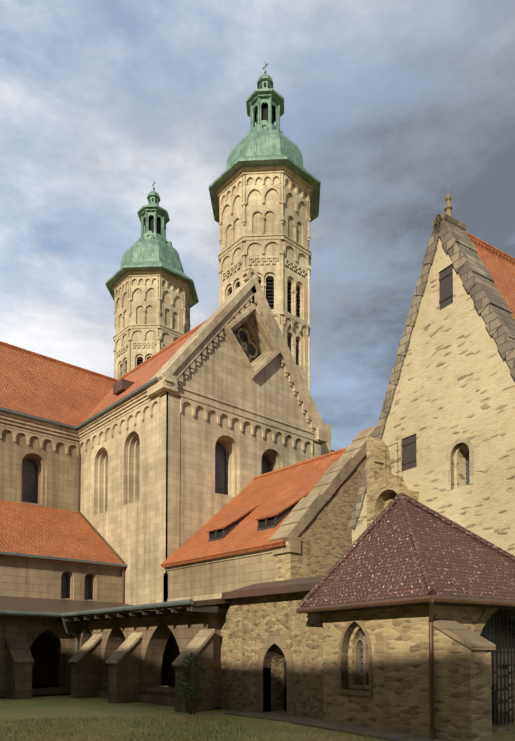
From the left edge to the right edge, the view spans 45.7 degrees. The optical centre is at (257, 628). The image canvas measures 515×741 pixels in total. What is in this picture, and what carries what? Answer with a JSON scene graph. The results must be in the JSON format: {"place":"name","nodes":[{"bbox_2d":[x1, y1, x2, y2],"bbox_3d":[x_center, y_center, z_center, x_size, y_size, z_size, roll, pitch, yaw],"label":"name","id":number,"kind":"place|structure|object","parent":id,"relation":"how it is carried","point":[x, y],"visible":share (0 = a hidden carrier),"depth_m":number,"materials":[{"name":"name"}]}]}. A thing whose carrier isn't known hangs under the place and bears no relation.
{"place":"outdoors","nodes":[
{"label":"outdoors","id":0,"kind":"place"},
{"bbox_2d":[0,430,77,511],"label":"nave","id":1,"kind":"structure","parent":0,"point":[57,478],"depth_m":38.95,"materials":[{"name":"beige stone"}]},
{"bbox_2d":[167,552,275,684],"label":"range walls","id":2,"kind":"structure","parent":0,"point":[221,576],"depth_m":29.16,"materials":[{"name":"beige stone"}]},
{"bbox_2d":[154,300,314,602],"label":"gable wall","id":3,"kind":"structure","parent":0,"point":[220,372],"depth_m":35.62,"materials":[{"name":"beige stone"}]},
{"bbox_2d":[146,266,328,443],"bbox_3d":[-0.668,-17.173,37.209,13.198,9.296,1.600,2,-3,-42],"label":"gable coping","id":4,"kind":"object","parent":3,"relation":"attached to","point":[193,347],"depth_m":36.09,"materials":[{"name":"beige stone"}]},
{"bbox_2d":[215,325,269,494],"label":"windows","id":5,"kind":"structure","parent":3,"relation":"in","point":[220,469],"depth_m":36.25,"materials":[{"name":"black glass"}]},
{"bbox_2d":[160,447,347,567],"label":"tiled roof","id":6,"kind":"structure","parent":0,"point":[265,492],"depth_m":31.22,"materials":[{"name":"orange tile"}]},
{"bbox_2d":[164,541,287,601],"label":"range strings","id":7,"kind":"object","parent":6,"relation":"attached to","point":[219,559],"visible":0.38,"depth_m":29.30,"materials":[{"name":"stone"}]},
{"bbox_2d":[211,517,274,538],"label":"dormer windows","id":8,"kind":"structure","parent":6,"relation":"attached to","point":[271,521],"depth_m":28.06,"materials":[{"name":"black"}]},
{"bbox_2d":[208,496,305,541],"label":"dormers","id":9,"kind":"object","parent":6,"relation":"attached to","point":[279,518],"depth_m":28.11,"materials":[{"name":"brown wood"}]},
{"bbox_2d":[206,491,310,531],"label":"dormer roofs","id":10,"kind":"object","parent":6,"relation":"attached to","point":[277,509],"visible":0.93,"depth_m":28.99,"materials":[{"name":"orange tile"}]},
{"bbox_2d":[269,425,375,554],"bbox_3d":[5.702,-6.417,29.970,13.018,6.838,1.100,2,-3,-42],"label":"gable coping","id":11,"kind":"object","parent":6,"relation":"attached to","point":[301,516],"visible":0.5,"depth_m":26.92,"materials":[{"name":"beige stone"}]},
{"bbox_2d":[0,695,514,740],"bbox_3d":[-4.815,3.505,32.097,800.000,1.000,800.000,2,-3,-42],"label":"ground","id":12,"kind":"structure","parent":0,"point":[58,707],"depth_m":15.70,"materials":[{"name":"green plant"}]},
{"bbox_2d":[5,635,33,698],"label":"cloister arcade buttresses","id":13,"kind":"structure","parent":12,"relation":"on","point":[19,660],"depth_m":23.41,"materials":[{"name":"beige stone"}]},
{"bbox_2d":[0,616,77,697],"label":"cloister arcade","id":14,"kind":"object","parent":12,"relation":"on","point":[31,629],"visible":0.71,"depth_m":24.91},
{"bbox_2d":[0,555,121,684],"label":"aisle","id":15,"kind":"object","parent":12,"relation":"on","point":[29,577],"depth_m":32.81,"materials":[{"name":"beige stone"}]},
{"bbox_2d":[80,405,154,640],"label":"transept wall","id":16,"kind":"structure","parent":12,"relation":"on","point":[117,490],"depth_m":36.05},
{"bbox_2d":[78,441,124,602],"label":"cathedral downpipes","id":17,"kind":"object","parent":16,"relation":"attached to","point":[113,551],"visible":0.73,"depth_m":38.16,"materials":[{"name":"grey metal"}]},
{"bbox_2d":[0,377,322,684],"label":"cathedral friezes","id":18,"kind":"object","parent":16,"relation":"attached to","point":[170,403],"visible":0.71,"depth_m":34.23,"materials":[{"name":"beige stone"}]},
{"bbox_2d":[222,304,280,378],"bbox_3d":[-0.536,-17.233,36.987,4.500,4.500,1.210,2,-3,-42],"label":"window frame","id":19,"kind":"object","parent":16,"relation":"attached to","point":[239,345],"visible":0.98,"depth_m":36.89,"materials":[{"name":"stone"}]},
{"bbox_2d":[32,684,220,709],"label":"cloister walk paving","id":20,"kind":"structure","parent":12,"relation":"on","point":[43,685],"depth_m":30.35,"materials":[{"name":"grey stone"}]},
{"bbox_2d":[68,634,213,712],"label":"buttresses","id":21,"kind":"structure","parent":12,"relation":"on","point":[123,685],"depth_m":21.59,"materials":[{"name":"beige stone"}]},
{"bbox_2d":[68,629,214,665],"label":"buttress caps","id":22,"kind":"object","parent":21,"relation":"on","point":[198,642],"visible":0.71,"depth_m":21.54,"materials":[{"name":"stone"}]},
{"bbox_2d":[78,606,220,708],"bbox_3d":[-4.282,1.040,22.676,0.750,3.250,9.100,2,-3,-42],"label":"cloister arcade","id":23,"kind":"object","parent":12,"relation":"on","point":[184,629],"visible":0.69,"depth_m":21.85},
{"bbox_2d":[56,605,226,622],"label":"rafter ends","id":24,"kind":"object","parent":23,"relation":"on","point":[181,611],"visible":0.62,"depth_m":20.59,"materials":[{"name":"wood"}]},
{"bbox_2d":[115,277,188,378],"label":"tower shell","id":25,"kind":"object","parent":12,"relation":"on","point":[140,304],"visible":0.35,"depth_m":58.14,"materials":[{"name":"stone"}]},
{"bbox_2d":[105,182,198,307],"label":"tower dome","id":26,"kind":"structure","parent":25,"relation":"on","point":[147,250],"depth_m":59.47,"materials":[{"name":"green metal"}]},
{"bbox_2d":[149,198,160,234],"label":"lantern openings","id":27,"kind":"object","parent":26,"relation":"on","point":[151,223],"visible":0.44,"depth_m":61.24,"materials":[{"name":"black"}]},
{"bbox_2d":[112,270,192,377],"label":"tower","id":28,"kind":"structure","parent":25,"relation":"attached to","point":[128,277],"depth_m":58.24,"materials":[{"name":"stone"}]},
{"bbox_2d":[0,575,332,618],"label":"copper cloister roofs","id":29,"kind":"structure","parent":12,"relation":"on","point":[8,603],"depth_m":22.90,"materials":[{"name":"metal"}]},
{"bbox_2d":[0,599,193,652],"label":"cloister gutters","id":30,"kind":"object","parent":29,"relation":"attached to","point":[126,608],"visible":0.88,"depth_m":22.38,"materials":[{"name":"metal"}]},
{"bbox_2d":[0,320,333,567],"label":"cathedral roofs","id":31,"kind":"structure","parent":12,"relation":"on","point":[39,385],"depth_m":39.40,"materials":[{"name":"orange tile"}]},
{"bbox_2d":[0,377,157,566],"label":"cathedral gutters","id":32,"kind":"object","parent":31,"relation":"attached to","point":[119,401],"visible":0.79,"depth_m":34.96,"materials":[{"name":"grey metal"}]},
{"bbox_2d":[113,378,134,395],"bbox_3d":[-8.698,-15.606,39.777,0.900,0.650,1.200,2,-3,-42],"label":"roof dormer","id":33,"kind":"object","parent":31,"relation":"on","point":[121,386],"visible":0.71,"depth_m":39.34,"materials":[{"name":"orange metal"}]},
{"bbox_2d":[175,652,213,714],"bbox_3d":[-1.936,1.590,17.705,1.171,1.798,1.121,2,-3,-42],"label":"rose bush","id":34,"kind":"object","parent":12,"relation":"on","point":[185,679],"depth_m":17.61,"materials":[{"name":"green plant"}]},
{"bbox_2d":[221,591,322,718],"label":"wall","id":35,"kind":"structure","parent":12,"relation":"on","point":[249,625],"depth_m":18.02,"materials":[{"name":"beige stone"}]},
{"bbox_2d":[257,632,293,715],"bbox_3d":[0.604,1.263,17.576,0.325,2.338,1.540,2,-3,-42],"label":"door surround","id":36,"kind":"object","parent":35,"relation":"in","point":[276,639],"visible":0.75,"depth_m":17.78,"materials":[{"name":"beige stone"}]},
{"bbox_2d":[284,659,286,710],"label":"dark door","id":37,"kind":"structure","parent":36,"relation":"in","point":[285,687],"depth_m":18.44,"materials":[{"name":"brown wood"}]},
{"bbox_2d":[221,177,330,454],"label":"tower shell","id":38,"kind":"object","parent":12,"relation":"on","point":[257,209],"visible":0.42,"depth_m":46.01,"materials":[{"name":"stone"}]},
{"bbox_2d":[229,279,299,317],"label":"tower louvres","id":39,"kind":"object","parent":38,"relation":"attached to","point":[288,294],"visible":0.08,"depth_m":46.07,"materials":[{"name":"brown wood"}]},
{"bbox_2d":[208,61,320,222],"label":"tower dome roof","id":40,"kind":"structure","parent":38,"relation":"on","point":[264,143],"depth_m":47.00,"materials":[{"name":"green metal"}]},
{"bbox_2d":[256,82,273,124],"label":"lantern openings","id":41,"kind":"object","parent":40,"relation":"on","point":[264,111],"visible":0.12,"depth_m":48.62,"materials":[{"name":"black"}]},
{"bbox_2d":[217,165,312,391],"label":"tower arcade trim","id":42,"kind":"structure","parent":38,"relation":"attached to","point":[282,173],"depth_m":45.78,"materials":[{"name":"stone"}]},
{"bbox_2d":[258,281,297,363],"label":"tower windows","id":43,"kind":"structure","parent":38,"relation":"attached to","point":[287,309],"depth_m":45.91,"materials":[{"name":"black glass"}]},
{"bbox_2d":[366,436,418,527],"bbox_3d":[4.973,-2.344,22.504,0.800,10.000,1.850,1,-2,-32],"label":"st mary ruin turret","id":44,"kind":"object","parent":12,"relation":"on","point":[385,486],"visible":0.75,"depth_m":22.91,"materials":[{"name":"beige stone"}]},
{"bbox_2d":[428,618,495,740],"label":"buttress","id":45,"kind":"structure","parent":12,"relation":"on","point":[462,695],"depth_m":12.17,"materials":[{"name":"beige stone"}]},
{"bbox_2d":[0,0,514,450],"label":"sky","id":46,"kind":"structure","parent":0,"point":[392,106],"materials":[{"name":"blue"}]},
{"bbox_2d":[276,454,366,580],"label":"stone wall","id":47,"kind":"structure","parent":0,"point":[325,535],"depth_m":26.90,"materials":[{"name":"beige stone"}]},
{"bbox_2d":[224,711,450,740],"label":"stone path","id":48,"kind":"structure","parent":0,"point":[317,723],"depth_m":14.51,"materials":[{"name":"grey stone"}]},
{"bbox_2d":[323,605,514,736],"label":"chapel walls","id":49,"kind":"structure","parent":0,"point":[398,701],"depth_m":13.81,"materials":[{"name":"beige stone"}]},
{"bbox_2d":[296,595,514,738],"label":"gutter and downspout","id":50,"kind":"object","parent":49,"relation":"attached to","point":[431,599],"visible":0.92,"depth_m":12.62,"materials":[{"name":"metal"}]},
{"bbox_2d":[300,594,514,613],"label":"roof eaves","id":51,"kind":"object","parent":49,"relation":"attached to","point":[505,608],"visible":0.22,"depth_m":13.48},
{"bbox_2d":[302,501,514,606],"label":"roof","id":52,"kind":"structure","parent":49,"relation":"on","point":[380,561],"depth_m":14.14,"materials":[{"name":"brown tile"}]},
{"bbox_2d":[298,493,514,606],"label":"roof ridge caps","id":53,"kind":"object","parent":52,"relation":"on","point":[402,498],"visible":0.71,"depth_m":14.98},
{"bbox_2d":[337,608,497,696],"bbox_3d":[4.684,0.756,14.374,5.447,3.060,2.077,0,-2,1],"label":"window surround","id":54,"kind":"object","parent":49,"relation":"in","point":[486,614],"visible":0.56,"depth_m":14.91,"materials":[{"name":"beige stone"}]},
{"bbox_2d":[360,632,364,684],"bbox_3d":[2.752,0.649,15.009,0.050,1.520,0.800,1,-2,-32],"label":"window glass","id":55,"kind":"object","parent":54,"relation":"in","point":[361,663],"visible":0.04,"depth_m":15.21,"materials":[{"name":"grey glass"}]},
{"bbox_2d":[480,610,514,725],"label":"chapel iron grille","id":56,"kind":"object","parent":49,"relation":"attached to","point":[500,664],"visible":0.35,"depth_m":14.44,"materials":[{"name":"black metal"}]},
{"bbox_2d":[491,660,513,723],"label":"gate frame","id":57,"kind":"object","parent":49,"relation":"in","point":[494,679],"visible":0.17,"depth_m":15.01,"materials":[{"name":"black metal"}]},
{"bbox_2d":[481,612,514,722],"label":"chapel door panes","id":58,"kind":"object","parent":57,"relation":"in","point":[494,659],"depth_m":15.10,"materials":[{"name":"black metal"}]},
{"bbox_2d":[352,238,514,555],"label":"gable wall","id":59,"kind":"structure","parent":0,"point":[456,380],"depth_m":20.74,"materials":[{"name":"beige stone"}]},
{"bbox_2d":[401,264,452,471],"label":"window shutters","id":60,"kind":"object","parent":59,"relation":"attached to","point":[408,446],"visible":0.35,"depth_m":21.42,"materials":[{"name":"wood"}]},
{"bbox_2d":[349,213,514,528],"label":"gable coping","id":61,"kind":"object","parent":59,"relation":"attached to","point":[491,306],"visible":0.6,"depth_m":20.97,"materials":[{"name":"grey stone"}]},
{"bbox_2d":[444,188,452,216],"bbox_3d":[6.772,-15.096,21.701,0.260,1.350,0.260,2,-3,-42],"label":"finial","id":62,"kind":"object","parent":61,"relation":"on","point":[448,207],"visible":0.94,"depth_m":21.63,"materials":[{"name":"beige stone"}]},
{"bbox_2d":[447,438,473,490],"bbox_3d":[6.862,-5.546,20.540,0.220,1.660,1.100,1,-2,-32],"label":"window surround","id":63,"kind":"object","parent":59,"relation":"attached to","point":[468,442],"visible":0.62,"depth_m":20.61,"materials":[{"name":"beige stone"}]},
{"bbox_2d":[466,451,469,484],"bbox_3d":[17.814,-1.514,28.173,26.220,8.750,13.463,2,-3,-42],"label":"window glass","id":64,"kind":"object","parent":63,"relation":"in","point":[467,470],"visible":0.31,"depth_m":21.02,"materials":[{"name":"grey glass"}]},
{"bbox_2d":[465,231,514,318],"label":"roof","id":65,"kind":"structure","parent":59,"relation":"on","point":[499,265],"depth_m":22.23,"materials":[{"name":"orange tile"}]}
]}

